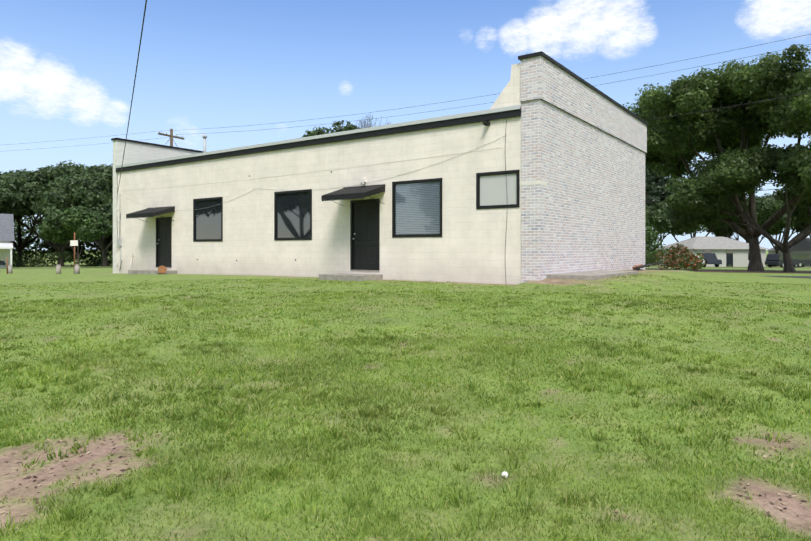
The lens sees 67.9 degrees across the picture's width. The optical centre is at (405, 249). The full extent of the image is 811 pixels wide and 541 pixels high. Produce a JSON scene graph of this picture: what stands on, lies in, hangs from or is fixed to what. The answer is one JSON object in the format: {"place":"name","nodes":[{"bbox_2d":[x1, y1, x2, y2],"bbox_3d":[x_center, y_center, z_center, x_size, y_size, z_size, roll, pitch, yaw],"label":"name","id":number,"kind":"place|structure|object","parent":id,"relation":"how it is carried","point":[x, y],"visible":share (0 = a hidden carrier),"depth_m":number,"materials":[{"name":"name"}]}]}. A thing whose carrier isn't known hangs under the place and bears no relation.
{"place":"outdoors","nodes":[
{"label":"outdoors","id":0,"kind":"place"},
{"bbox_2d":[0,160,112,265],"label":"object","id":1,"kind":"object","parent":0,"point":[19,192],"depth_m":84.47,"materials":[{"name":"green plant"}]},
{"bbox_2d":[36,205,111,264],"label":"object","id":2,"kind":"object","parent":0,"point":[83,223],"depth_m":55.53,"materials":[{"name":"green plant"}]},
{"bbox_2d":[0,266,777,268],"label":"road","id":3,"kind":"structure","parent":0,"point":[649,266],"depth_m":62.95,"materials":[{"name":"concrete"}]},
{"bbox_2d":[0,250,810,540],"bbox_3d":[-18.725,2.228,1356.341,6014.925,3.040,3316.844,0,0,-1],"label":"ground","id":4,"kind":"structure","parent":0,"point":[101,461],"depth_m":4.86,"materials":[{"name":"green plant"}]},
{"bbox_2d":[0,214,13,267],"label":"house","id":5,"kind":"structure","parent":4,"relation":"on","point":[6,232],"depth_m":75.21,"materials":[{"name":"white"}]},
{"bbox_2d":[8,265,12,273],"bbox_3d":[-18.837,0.989,28.664,0.209,0.510,0.220,0,0,-1],"label":"bollard","id":6,"kind":"object","parent":4,"relation":"on","point":[10,270],"visible":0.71,"depth_m":28.59,"materials":[{"name":"concrete"}]},
{"bbox_2d":[0,169,44,266],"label":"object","id":7,"kind":"object","parent":4,"relation":"on","point":[19,246],"depth_m":98.81,"materials":[{"name":"green plant"}]},
{"bbox_2d":[7,233,77,273],"bbox_3d":[-16.599,0.180,27.461,3.656,1.886,0.108,0,0,9],"label":"sign pole","id":8,"kind":"object","parent":4,"relation":"on","point":[74,242],"visible":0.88,"depth_m":27.18,"materials":[{"name":"white paint"}]},
{"bbox_2d":[56,265,60,273],"bbox_3d":[-15.687,0.940,27.209,0.209,0.510,0.220,0,0,-1],"label":"bollard","id":9,"kind":"object","parent":4,"relation":"on","point":[58,269],"visible":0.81,"depth_m":27.12,"materials":[{"name":"concrete"}]},
{"bbox_2d":[11,214,112,265],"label":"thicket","id":10,"kind":"object","parent":4,"relation":"on","point":[38,244],"visible":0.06,"depth_m":110.89,"materials":[{"name":"green plant"}]},
{"bbox_2d":[12,251,112,266],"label":"hedge","id":11,"kind":"object","parent":4,"relation":"on","point":[60,255],"visible":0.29,"depth_m":83.86,"materials":[{"name":"green plant"}]},
{"bbox_2d":[31,164,112,266],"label":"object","id":12,"kind":"object","parent":4,"relation":"on","point":[92,189],"depth_m":73.90,"materials":[{"name":"green plant"}]},
{"bbox_2d":[41,166,112,259],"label":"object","id":13,"kind":"object","parent":4,"relation":"on","point":[45,245],"depth_m":108.90,"materials":[{"name":"green plant"}]},
{"bbox_2d":[74,265,79,273],"bbox_3d":[-14.312,0.910,26.228,0.209,0.510,0.220,0,0,-1],"label":"bollard","id":14,"kind":"object","parent":4,"relation":"on","point":[76,269],"visible":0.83,"depth_m":26.15,"materials":[{"name":"concrete"}]},
{"bbox_2d":[158,129,183,145],"bbox_3d":[-17.843,-3.606,45.635,0.761,11.100,2.502,0,0,15],"label":"utility pole","id":15,"kind":"object","parent":4,"relation":"on","point":[171,136],"visible":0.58,"depth_m":45.59,"materials":[{"name":"brown wood"}]},
{"bbox_2d":[0,0,810,202],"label":"wires","id":16,"kind":"object","parent":15,"relation":"attached to","point":[400,108],"visible":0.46,"depth_m":28.82,"materials":[{"name":"grey"}]},
{"bbox_2d":[355,114,388,128],"bbox_3d":[-3.332,-6.187,61.314,3.960,15.756,3.640,0,0,-1],"label":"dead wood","id":17,"kind":"object","parent":4,"relation":"on","point":[367,124],"visible":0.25,"depth_m":60.92,"materials":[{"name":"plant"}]},
{"bbox_2d":[111,51,660,284],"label":"building","id":18,"kind":"structure","parent":4,"relation":"on","point":[535,171],"depth_m":18.19,"materials":[{"name":"paint"}]},
{"bbox_2d":[0,337,810,531],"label":"dirt patch","id":19,"kind":"object","parent":4,"relation":"on","point":[92,464],"visible":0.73,"depth_m":3.73,"materials":[{"name":"brown soil"}]},
{"bbox_2d":[501,471,507,477],"bbox_3d":[0.620,1.409,3.761,0.042,0.044,0.044,0,0,-1],"label":"ball","id":20,"kind":"object","parent":4,"relation":"on","point":[504,473],"visible":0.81,"depth_m":3.75,"materials":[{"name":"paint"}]},
{"bbox_2d":[645,164,666,259],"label":"tree","id":21,"kind":"object","parent":4,"relation":"on","point":[650,188],"depth_m":95.22,"materials":[{"name":"green plant"}]},
{"bbox_2d":[645,220,667,266],"bbox_3d":[9.757,-0.247,24.970,1.943,1.953,2.539,0,0,-1],"label":"green shrub","id":22,"kind":"object","parent":4,"relation":"on","point":[651,239],"visible":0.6,"depth_m":24.53,"materials":[{"name":"green plant"}]},
{"bbox_2d":[645,176,679,200],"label":"tree","id":23,"kind":"object","parent":4,"relation":"on","point":[667,192],"depth_m":96.97,"materials":[{"name":"green plant"}]},
{"bbox_2d":[651,243,705,271],"bbox_3d":[10.663,0.329,23.539,1.947,1.150,1.393,0,0,23],"label":"red shrub","id":24,"kind":"object","parent":4,"relation":"on","point":[685,258],"visible":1,"depth_m":23.28,"materials":[{"name":"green plant"}]},
{"bbox_2d":[661,201,726,241],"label":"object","id":25,"kind":"object","parent":4,"relation":"on","point":[714,227],"depth_m":101.64,"materials":[{"name":"green plant"}]},
{"bbox_2d":[698,253,721,266],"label":"grey car","id":26,"kind":"object","parent":4,"relation":"on","point":[710,258],"visible":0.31,"depth_m":71.87,"materials":[{"name":"grey paint"}]},
{"bbox_2d":[657,236,767,266],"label":"house","id":27,"kind":"structure","parent":4,"relation":"on","point":[728,252],"depth_m":77.54,"materials":[{"name":"grey paint"}]},
{"bbox_2d":[622,44,810,270],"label":"tree","id":28,"kind":"object","parent":4,"relation":"on","point":[717,90],"depth_m":33.82,"materials":[{"name":"green plant"}]},
{"bbox_2d":[645,269,810,272],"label":"road","id":29,"kind":"structure","parent":4,"relation":"on","point":[765,271],"depth_m":34.28,"materials":[{"name":"grey asphalt"}]},
{"bbox_2d":[660,143,810,271],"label":"oak","id":30,"kind":"object","parent":4,"relation":"on","point":[701,197],"depth_m":32.48,"materials":[{"name":"green plant"}]},
{"bbox_2d":[765,254,804,266],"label":"silver car","id":31,"kind":"object","parent":4,"relation":"on","point":[773,259],"visible":0.62,"depth_m":73.92,"materials":[{"name":"grey paint"}]},
{"bbox_2d":[766,238,810,265],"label":"house","id":32,"kind":"structure","parent":4,"relation":"on","point":[802,247],"depth_m":110.03,"materials":[{"name":"grey"}]},
{"bbox_2d":[769,194,810,265],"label":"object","id":33,"kind":"object","parent":4,"relation":"on","point":[776,248],"depth_m":102.57,"materials":[{"name":"green plant"}]},
{"bbox_2d":[793,255,810,266],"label":"dark car","id":34,"kind":"object","parent":4,"relation":"on","point":[806,259],"visible":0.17,"depth_m":77.85,"materials":[{"name":"grey paint"}]},
{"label":"tree wood","id":35,"kind":"object","parent":4,"relation":"on","visible":0},
{"bbox_2d":[301,120,360,137],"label":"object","id":36,"kind":"object","parent":35,"relation":"attached to","point":[340,128],"depth_m":61.58,"materials":[{"name":"green plant"}]},
{"bbox_2d":[0,0,810,249],"label":"sky","id":37,"kind":"structure","parent":0,"point":[68,67],"materials":[{"name":"blue"}]},
{"bbox_2d":[645,201,707,252],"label":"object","id":38,"kind":"object","parent":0,"point":[653,216],"depth_m":92.45,"materials":[{"name":"green plant"}]},
{"bbox_2d":[704,193,792,243],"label":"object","id":39,"kind":"object","parent":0,"point":[768,206],"depth_m":97.33,"materials":[{"name":"green plant"}]},
{"bbox_2d":[771,276,810,277],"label":"sidewalk","id":40,"kind":"structure","parent":0,"point":[794,276],"depth_m":21.16,"materials":[{"name":"concrete"}]},
{"bbox_2d":[778,205,810,238],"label":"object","id":41,"kind":"object","parent":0,"point":[805,214],"depth_m":97.60,"materials":[{"name":"green plant"}]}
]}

